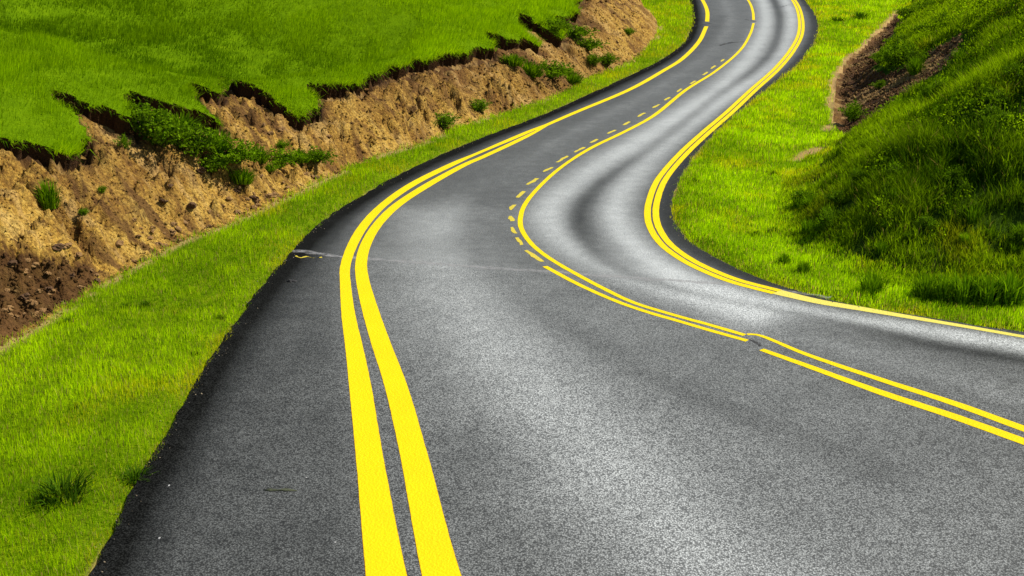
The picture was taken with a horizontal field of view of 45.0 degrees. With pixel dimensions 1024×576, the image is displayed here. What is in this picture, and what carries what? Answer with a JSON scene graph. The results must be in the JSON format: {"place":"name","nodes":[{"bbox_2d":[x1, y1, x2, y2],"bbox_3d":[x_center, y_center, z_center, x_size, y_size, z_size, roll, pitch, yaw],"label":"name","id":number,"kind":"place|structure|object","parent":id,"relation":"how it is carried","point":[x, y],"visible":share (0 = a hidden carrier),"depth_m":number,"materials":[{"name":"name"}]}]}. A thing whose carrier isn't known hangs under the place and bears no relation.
{"place":"outdoors","nodes":[
{"label":"outdoors","id":0,"kind":"place"},
{"bbox_2d":[264,488,296,490],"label":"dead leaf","id":1,"kind":"object","parent":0,"point":[282,489],"visible":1,"depth_m":17.54,"materials":[{"name":"beige plant"}]},
{"bbox_2d":[0,0,582,171],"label":"hill","id":2,"kind":"structure","parent":0,"point":[114,121],"depth_m":40.62,"materials":[{"name":"green plant"}]},
{"bbox_2d":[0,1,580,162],"bbox_3d":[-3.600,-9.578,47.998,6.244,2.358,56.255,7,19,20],"label":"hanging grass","id":3,"kind":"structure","parent":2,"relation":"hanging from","point":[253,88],"depth_m":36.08,"materials":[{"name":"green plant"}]},
{"bbox_2d":[541,16,575,30],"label":"bush","id":4,"kind":"object","parent":2,"relation":"on","point":[558,25],"visible":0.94,"depth_m":55.08,"materials":[{"name":"green plant"}]},
{"bbox_2d":[0,0,962,347],"bbox_3d":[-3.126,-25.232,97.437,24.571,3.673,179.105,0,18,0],"label":"bank","id":5,"kind":"structure","parent":0,"point":[29,204],"depth_m":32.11,"materials":[{"name":"brown soil"}]},
{"bbox_2d":[32,177,68,209],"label":"grass clump","id":6,"kind":"object","parent":5,"relation":"on","point":[51,198],"visible":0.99,"depth_m":27.07,"materials":[{"name":"green plant"}]},
{"bbox_2d":[52,243,63,250],"bbox_3d":[-9.517,-0.863,25.882,0.196,0.152,0.296,16,24,39],"label":"earth clod","id":7,"kind":"object","parent":5,"relation":"on","point":[58,246],"visible":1,"depth_m":25.82,"materials":[{"name":"brown soil"}]},
{"bbox_2d":[97,185,106,192],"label":"weed","id":8,"kind":"object","parent":5,"relation":"on","point":[101,189],"visible":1,"depth_m":28.74,"materials":[{"name":"green plant"}]},
{"bbox_2d":[111,132,131,148],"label":"bush","id":9,"kind":"object","parent":5,"relation":"on","point":[123,139],"visible":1,"depth_m":30.64,"materials":[{"name":"green plant"}]},
{"bbox_2d":[127,99,177,128],"bbox_3d":[-9.589,-4.563,32.332,1.803,0.808,1.210,9,20,26],"label":"bush","id":10,"kind":"object","parent":5,"relation":"on","point":[136,106],"visible":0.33,"depth_m":32.16,"materials":[{"name":"green plant"}]},
{"bbox_2d":[125,102,209,147],"bbox_3d":[-8.911,-4.190,31.695,2.644,1.184,1.773,13,22,35],"label":"bush","id":11,"kind":"object","parent":5,"relation":"on","point":[156,132],"visible":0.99,"depth_m":31.50,"materials":[{"name":"green plant"}]},
{"bbox_2d":[165,109,204,140],"bbox_3d":[-8.746,-4.319,32.578,2.010,0.763,1.412,8,20,24],"label":"grass clump","id":12,"kind":"object","parent":5,"relation":"on","point":[187,119],"visible":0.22,"depth_m":32.45,"materials":[{"name":"green plant"}]},
{"bbox_2d":[186,202,196,208],"bbox_3d":[-7.952,-2.053,30.707,0.259,0.178,0.202,5,19,16],"label":"earth clod","id":13,"kind":"object","parent":5,"relation":"on","point":[191,205],"visible":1,"depth_m":30.64,"materials":[{"name":"brown soil"}]},
{"bbox_2d":[171,122,234,157],"bbox_3d":[-8.192,-3.900,32.321,2.385,0.865,1.925,17,25,42],"label":"bush","id":14,"kind":"object","parent":5,"relation":"on","point":[197,143],"visible":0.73,"depth_m":32.02,"materials":[{"name":"green plant"}]},
{"bbox_2d":[195,153,238,172],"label":"bush","id":15,"kind":"object","parent":5,"relation":"on","point":[212,163],"visible":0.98,"depth_m":32.32,"materials":[{"name":"green plant"}]},
{"bbox_2d":[206,127,240,152],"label":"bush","id":16,"kind":"object","parent":5,"relation":"on","point":[221,143],"visible":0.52,"depth_m":32.58,"materials":[{"name":"green plant"}]},
{"bbox_2d":[215,138,263,163],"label":"bush","id":17,"kind":"object","parent":5,"relation":"on","point":[232,154],"visible":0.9,"depth_m":32.57,"materials":[{"name":"green plant"}]},
{"bbox_2d":[224,166,259,184],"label":"grass clump","id":18,"kind":"object","parent":5,"relation":"on","point":[244,177],"visible":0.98,"depth_m":32.63,"materials":[{"name":"green plant"}]},
{"bbox_2d":[244,144,272,163],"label":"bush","id":19,"kind":"object","parent":5,"relation":"on","point":[263,158],"visible":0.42,"depth_m":33.97,"materials":[{"name":"green plant"}]},
{"bbox_2d":[261,162,280,172],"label":"bush","id":20,"kind":"object","parent":5,"relation":"on","point":[270,168],"visible":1,"depth_m":34.08,"materials":[{"name":"green plant"}]},
{"bbox_2d":[275,139,289,147],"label":"bush","id":21,"kind":"object","parent":5,"relation":"on","point":[280,144],"visible":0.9,"depth_m":35.76,"materials":[{"name":"green plant"}]},
{"bbox_2d":[269,145,307,167],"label":"bush","id":22,"kind":"object","parent":5,"relation":"on","point":[281,157],"visible":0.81,"depth_m":34.89,"materials":[{"name":"green plant"}]},
{"bbox_2d":[288,148,313,162],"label":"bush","id":23,"kind":"object","parent":5,"relation":"on","point":[302,160],"visible":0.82,"depth_m":35.62,"materials":[{"name":"green plant"}]},
{"bbox_2d":[306,145,337,164],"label":"bush","id":24,"kind":"object","parent":5,"relation":"on","point":[319,156],"visible":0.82,"depth_m":35.89,"materials":[{"name":"green plant"}]},
{"bbox_2d":[431,109,461,128],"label":"weed","id":25,"kind":"object","parent":5,"relation":"on","point":[445,120],"visible":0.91,"depth_m":42.34,"materials":[{"name":"green plant"}]},
{"bbox_2d":[470,98,492,111],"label":"weed","id":26,"kind":"object","parent":5,"relation":"on","point":[480,106],"visible":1,"depth_m":44.95,"materials":[{"name":"green plant"}]},
{"bbox_2d":[498,53,525,66],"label":"grass clump","id":27,"kind":"object","parent":5,"relation":"on","point":[513,60],"visible":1,"depth_m":49.00,"materials":[{"name":"green plant"}]},
{"bbox_2d":[520,60,549,77],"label":"grass clump","id":28,"kind":"object","parent":5,"relation":"on","point":[531,69],"visible":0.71,"depth_m":49.56,"materials":[{"name":"green plant"}]},
{"bbox_2d":[540,59,580,78],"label":"bush","id":29,"kind":"object","parent":5,"relation":"on","point":[555,71],"visible":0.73,"depth_m":50.87,"materials":[{"name":"green plant"}]},
{"bbox_2d":[566,71,591,83],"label":"grass clump","id":30,"kind":"object","parent":5,"relation":"on","point":[573,78],"visible":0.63,"depth_m":52.16,"materials":[{"name":"green plant"}]},
{"bbox_2d":[565,24,599,38],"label":"bush","id":31,"kind":"object","parent":5,"relation":"on","point":[577,32],"visible":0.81,"depth_m":56.77,"materials":[{"name":"green plant"}]},
{"bbox_2d":[573,36,609,50],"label":"bush","id":32,"kind":"object","parent":5,"relation":"on","point":[589,45],"visible":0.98,"depth_m":56.63,"materials":[{"name":"green plant"}]},
{"bbox_2d":[586,52,602,65],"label":"weed","id":33,"kind":"object","parent":5,"relation":"on","point":[593,59],"visible":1,"depth_m":55.56,"materials":[{"name":"green plant"}]},
{"bbox_2d":[601,51,619,66],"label":"weed","id":34,"kind":"object","parent":5,"relation":"on","point":[607,59],"visible":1,"depth_m":56.88,"materials":[{"name":"green plant"}]},
{"bbox_2d":[624,27,636,35],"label":"weed","id":35,"kind":"object","parent":5,"relation":"on","point":[629,31],"visible":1,"depth_m":63.37,"materials":[{"name":"green plant"}]},
{"bbox_2d":[0,0,1023,575],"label":"ground","id":36,"kind":"structure","parent":0,"point":[238,306],"depth_m":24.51,"materials":[{"name":"green plant"}]},
{"bbox_2d":[25,465,100,511],"bbox_3d":[-6.217,2.786,17.092,1.074,0.438,1.182,12,22,33],"label":"grass tuft","id":37,"kind":"object","parent":36,"relation":"on","point":[64,485],"visible":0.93,"depth_m":17.14,"materials":[{"name":"green plant"}]},
{"bbox_2d":[117,461,160,486],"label":"grass tuft","id":38,"kind":"object","parent":36,"relation":"on","point":[134,475],"visible":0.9,"depth_m":17.96,"materials":[{"name":"green plant"}]},
{"bbox_2d":[775,251,795,264],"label":"grass clump","id":39,"kind":"object","parent":36,"relation":"on","point":[782,257],"visible":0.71,"depth_m":27.77,"materials":[{"name":"green plant"}]},
{"bbox_2d":[794,259,812,272],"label":"grass clump","id":40,"kind":"object","parent":36,"relation":"on","point":[803,268],"visible":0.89,"depth_m":27.21,"materials":[{"name":"green plant"}]},
{"bbox_2d":[670,0,1023,331],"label":"verge grass","id":41,"kind":"structure","parent":36,"relation":"on","point":[704,176],"depth_m":35.22,"materials":[{"name":"green plant"}]},
{"bbox_2d":[850,10,873,19],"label":"grass tuft","id":42,"kind":"object","parent":36,"relation":"on","point":[859,15],"visible":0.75,"depth_m":77.11,"materials":[{"name":"green plant"}]},
{"bbox_2d":[851,266,894,295],"bbox_3d":[7.526,-0.114,25.741,0.921,0.597,0.958,-15,23,-38],"label":"grass clump","id":43,"kind":"object","parent":36,"relation":"on","point":[875,284],"visible":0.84,"depth_m":25.68,"materials":[{"name":"green plant"}]},
{"bbox_2d":[905,271,942,301],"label":"grass clump","id":44,"kind":"object","parent":36,"relation":"on","point":[923,287],"visible":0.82,"depth_m":25.37,"materials":[{"name":"green plant"}]},
{"bbox_2d":[929,273,962,301],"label":"grass clump","id":45,"kind":"object","parent":36,"relation":"on","point":[938,290],"visible":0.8,"depth_m":25.27,"materials":[{"name":"green plant"}]},
{"bbox_2d":[939,269,990,303],"bbox_3d":[9.283,-0.020,25.202,1.222,0.761,1.175,5,19,15],"label":"grass clump","id":46,"kind":"object","parent":36,"relation":"on","point":[963,294],"visible":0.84,"depth_m":25.11,"materials":[{"name":"green plant"}]},
{"bbox_2d":[961,271,1012,306],"bbox_3d":[9.690,0.000,25.076,1.174,0.782,1.146,-10,21,-28],"label":"grass clump","id":47,"kind":"object","parent":36,"relation":"on","point":[984,297],"visible":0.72,"depth_m":24.98,"materials":[{"name":"green plant"}]},
{"bbox_2d":[987,268,1023,306],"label":"grass clump","id":48,"kind":"object","parent":36,"relation":"on","point":[1014,290],"visible":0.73,"depth_m":24.98,"materials":[{"name":"green plant"}]},
{"bbox_2d":[90,0,1023,575],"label":"road","id":49,"kind":"structure","parent":0,"point":[554,342],"depth_m":20.66,"materials":[{"name":"grey asphalt"}]},
{"bbox_2d":[73,38,1003,575],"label":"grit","id":50,"kind":"object","parent":49,"relation":"on","point":[315,228],"visible":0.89,"depth_m":26.94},
{"bbox_2d":[833,15,960,133],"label":"bare slope","id":51,"kind":"structure","parent":0,"point":[839,119],"depth_m":48.50,"materials":[{"name":"brown soil"}]},
{"bbox_2d":[837,98,868,121],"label":"weed","id":52,"kind":"object","parent":51,"relation":"on","point":[854,113],"visible":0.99,"depth_m":43.48,"materials":[{"name":"green plant"}]},
{"bbox_2d":[868,79,886,88],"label":"weed","id":53,"kind":"object","parent":51,"relation":"on","point":[881,84],"visible":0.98,"depth_m":48.01,"materials":[{"name":"green plant"}]},
{"bbox_2d":[901,55,928,74],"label":"weed","id":54,"kind":"object","parent":51,"relation":"on","point":[914,67],"visible":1,"depth_m":45.67,"materials":[{"name":"green plant"}]},
{"bbox_2d":[904,48,929,62],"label":"weed","id":55,"kind":"object","parent":51,"relation":"on","point":[917,53],"visible":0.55,"depth_m":48.15,"materials":[{"name":"green plant"}]},
{"bbox_2d":[774,0,1023,300],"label":"hillside","id":56,"kind":"structure","parent":0,"point":[860,246],"depth_m":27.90,"materials":[{"name":"green plant"}]},
{"bbox_2d":[791,196,805,209],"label":"grass clump","id":57,"kind":"object","parent":56,"relation":"on","point":[797,202],"visible":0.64,"depth_m":31.73,"materials":[{"name":"green plant"}]},
{"bbox_2d":[789,188,817,200],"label":"weed","id":58,"kind":"object","parent":56,"relation":"on","point":[798,193],"visible":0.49,"depth_m":31.90,"materials":[{"name":"green plant"}]},
{"bbox_2d":[797,218,818,235],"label":"grass clump","id":59,"kind":"object","parent":56,"relation":"on","point":[808,226],"visible":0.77,"depth_m":29.74,"materials":[{"name":"green plant"}]},
{"bbox_2d":[800,194,816,208],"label":"weed","id":60,"kind":"object","parent":56,"relation":"on","point":[807,201],"visible":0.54,"depth_m":31.39,"materials":[{"name":"green plant"}]},
{"bbox_2d":[816,201,840,232],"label":"weed","id":61,"kind":"object","parent":56,"relation":"on","point":[827,218],"visible":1,"depth_m":29.20,"materials":[{"name":"green plant"}]},
{"bbox_2d":[822,190,850,205],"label":"weed","id":62,"kind":"object","parent":56,"relation":"on","point":[833,197],"visible":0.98,"depth_m":30.23,"materials":[{"name":"green plant"}]},
{"bbox_2d":[847,165,861,182],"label":"weed","id":63,"kind":"object","parent":56,"relation":"on","point":[855,174],"visible":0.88,"depth_m":30.74,"materials":[{"name":"green plant"}]},
{"bbox_2d":[871,52,885,62],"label":"bush","id":64,"kind":"object","parent":56,"relation":"on","point":[880,58],"visible":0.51,"depth_m":51.96,"materials":[{"name":"green plant"}]},
{"bbox_2d":[873,240,891,254],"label":"weed","id":65,"kind":"object","parent":56,"relation":"on","point":[881,246],"visible":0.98,"depth_m":27.44,"materials":[{"name":"green plant"}]},
{"bbox_2d":[873,194,894,208],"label":"weed","id":66,"kind":"object","parent":56,"relation":"on","point":[881,200],"visible":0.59,"depth_m":28.55,"materials":[{"name":"green plant"}]},
{"bbox_2d":[880,216,893,231],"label":"weed","id":67,"kind":"object","parent":56,"relation":"on","point":[885,225],"visible":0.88,"depth_m":28.02,"materials":[{"name":"green plant"}]},
{"bbox_2d":[881,48,895,64],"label":"weed","id":68,"kind":"object","parent":56,"relation":"on","point":[886,59],"visible":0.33,"depth_m":50.53,"materials":[{"name":"green plant"}]},
{"bbox_2d":[883,187,901,202],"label":"weed","id":69,"kind":"object","parent":56,"relation":"on","point":[892,196],"visible":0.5,"depth_m":28.53,"materials":[{"name":"green plant"}]},
{"bbox_2d":[878,156,908,179],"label":"weed","id":70,"kind":"object","parent":56,"relation":"on","point":[895,169],"visible":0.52,"depth_m":29.36,"materials":[{"name":"green plant"}]},
{"bbox_2d":[880,39,915,62],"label":"weed","id":71,"kind":"object","parent":56,"relation":"on","point":[898,49],"visible":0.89,"depth_m":49.82,"materials":[{"name":"green plant"}]},
{"bbox_2d":[887,97,911,106],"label":"weed","id":72,"kind":"object","parent":56,"relation":"on","point":[901,100],"visible":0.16,"depth_m":38.26,"materials":[{"name":"green plant"}]},
{"bbox_2d":[893,5,916,17],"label":"bush","id":73,"kind":"object","parent":56,"relation":"on","point":[900,12],"visible":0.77,"depth_m":72.92,"materials":[{"name":"green plant"}]},
{"bbox_2d":[894,32,916,40],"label":"bush","id":74,"kind":"object","parent":56,"relation":"on","point":[900,34],"visible":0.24,"depth_m":53.54,"materials":[{"name":"green plant"}]},
{"bbox_2d":[902,232,913,240],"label":"weed","id":75,"kind":"object","parent":56,"relation":"on","point":[908,236],"visible":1,"depth_m":27.43,"materials":[{"name":"green plant"}]},
{"bbox_2d":[914,92,926,105],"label":"weed","id":76,"kind":"object","parent":56,"relation":"on","point":[921,98],"visible":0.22,"depth_m":36.31,"materials":[{"name":"green plant"}]},
{"bbox_2d":[910,21,935,32],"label":"bush","id":77,"kind":"object","parent":56,"relation":"on","point":[921,27],"visible":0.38,"depth_m":53.12,"materials":[{"name":"green plant"}]},
{"bbox_2d":[912,0,933,9],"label":"bush","id":78,"kind":"object","parent":56,"relation":"on","point":[922,5],"visible":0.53,"depth_m":68.48,"materials":[{"name":"green plant"}]},
{"bbox_2d":[920,82,931,99],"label":"weed","id":79,"kind":"object","parent":56,"relation":"on","point":[924,91],"visible":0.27,"depth_m":36.35,"materials":[{"name":"green plant"}]},
{"bbox_2d":[914,214,943,228],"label":"weed","id":80,"kind":"object","parent":56,"relation":"on","point":[927,223],"visible":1,"depth_m":27.52,"materials":[{"name":"green plant"}]},
{"bbox_2d":[926,75,947,100],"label":"weed","id":81,"kind":"object","parent":56,"relation":"on","point":[933,89],"visible":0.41,"depth_m":35.53,"materials":[{"name":"green plant"}]},
{"bbox_2d":[929,12,954,24],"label":"bush","id":82,"kind":"object","parent":56,"relation":"on","point":[942,16],"visible":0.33,"depth_m":52.75,"materials":[{"name":"green plant"}]},
{"bbox_2d":[929,164,965,182],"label":"weed","id":83,"kind":"object","parent":56,"relation":"on","point":[958,172],"visible":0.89,"depth_m":28.37,"materials":[{"name":"green plant"}]},
{"bbox_2d":[951,47,966,62],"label":"weed","id":84,"kind":"object","parent":56,"relation":"on","point":[958,56],"visible":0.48,"depth_m":42.77,"materials":[{"name":"green plant"}]},
{"bbox_2d":[949,66,968,81],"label":"weed","id":85,"kind":"object","parent":56,"relation":"on","point":[955,75],"visible":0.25,"depth_m":35.19,"materials":[{"name":"green plant"}]},
{"bbox_2d":[955,178,972,195],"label":"weed","id":86,"kind":"object","parent":56,"relation":"on","point":[960,187],"visible":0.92,"depth_m":27.97,"materials":[{"name":"green plant"}]},
{"bbox_2d":[955,230,979,246],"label":"weed","id":87,"kind":"object","parent":56,"relation":"on","point":[965,237],"visible":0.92,"depth_m":26.86,"materials":[{"name":"green plant"}]},
{"bbox_2d":[964,147,982,166],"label":"weed","id":88,"kind":"object","parent":56,"relation":"on","point":[973,157],"visible":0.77,"depth_m":28.52,"materials":[{"name":"green plant"}]},
{"bbox_2d":[968,97,978,107],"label":"weed","id":89,"kind":"object","parent":56,"relation":"on","point":[974,104],"visible":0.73,"depth_m":30.88,"materials":[{"name":"green plant"}]},
{"bbox_2d":[956,205,991,224],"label":"weed","id":90,"kind":"object","parent":56,"relation":"on","point":[969,216],"visible":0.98,"depth_m":27.28,"materials":[{"name":"green plant"}]},
{"bbox_2d":[966,199,984,209],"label":"weed","id":91,"kind":"object","parent":56,"relation":"on","point":[974,204],"visible":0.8,"depth_m":27.45,"materials":[{"name":"green plant"}]},
{"bbox_2d":[972,105,1002,123],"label":"weed","id":92,"kind":"object","parent":56,"relation":"on","point":[987,111],"visible":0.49,"depth_m":29.45,"materials":[{"name":"green plant"}]},
{"bbox_2d":[979,112,999,128],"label":"weed","id":93,"kind":"object","parent":56,"relation":"on","point":[988,120],"visible":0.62,"depth_m":28.97,"materials":[{"name":"green plant"}]},
{"bbox_2d":[974,126,1004,140],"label":"weed","id":94,"kind":"object","parent":56,"relation":"on","point":[992,131],"visible":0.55,"depth_m":28.76,"materials":[{"name":"green plant"}]},
{"bbox_2d":[983,83,997,102],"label":"weed","id":95,"kind":"object","parent":56,"relation":"on","point":[991,89],"visible":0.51,"depth_m":30.53,"materials":[{"name":"green plant"}]},
{"bbox_2d":[984,226,999,238],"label":"weed","id":96,"kind":"object","parent":56,"relation":"on","point":[991,232],"visible":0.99,"depth_m":26.92,"materials":[{"name":"green plant"}]},
{"bbox_2d":[983,102,1003,117],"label":"weed","id":97,"kind":"object","parent":56,"relation":"on","point":[990,109],"visible":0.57,"depth_m":29.56,"materials":[{"name":"green plant"}]},
{"bbox_2d":[980,89,1019,105],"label":"weed","id":98,"kind":"object","parent":56,"relation":"on","point":[998,98],"visible":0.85,"depth_m":30.09,"materials":[{"name":"green plant"}]},
{"bbox_2d":[998,111,1014,126],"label":"weed","id":99,"kind":"object","parent":56,"relation":"on","point":[1002,115],"visible":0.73,"depth_m":29.06,"materials":[{"name":"green plant"}]},
{"bbox_2d":[1005,229,1019,243],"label":"weed","id":100,"kind":"object","parent":56,"relation":"on","point":[1013,237],"visible":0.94,"depth_m":26.61,"materials":[{"name":"green plant"}]},
{"bbox_2d":[1001,61,1023,76],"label":"weed","id":101,"kind":"object","parent":56,"relation":"on","point":[1012,68],"visible":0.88,"depth_m":30.92,"materials":[{"name":"green plant"}]},
{"bbox_2d":[1001,239,1023,253],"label":"weed","id":102,"kind":"object","parent":56,"relation":"on","point":[1013,247],"visible":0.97,"depth_m":26.45,"materials":[{"name":"green plant"}]},
{"bbox_2d":[1007,221,1023,235],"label":"weed","id":103,"kind":"object","parent":56,"relation":"on","point":[1021,227],"visible":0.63,"depth_m":26.77,"materials":[{"name":"green plant"}]},
{"bbox_2d":[1015,225,1023,246],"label":"weed","id":104,"kind":"object","parent":56,"relation":"on","point":[1021,236],"visible":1,"depth_m":26.47,"materials":[{"name":"green plant"}]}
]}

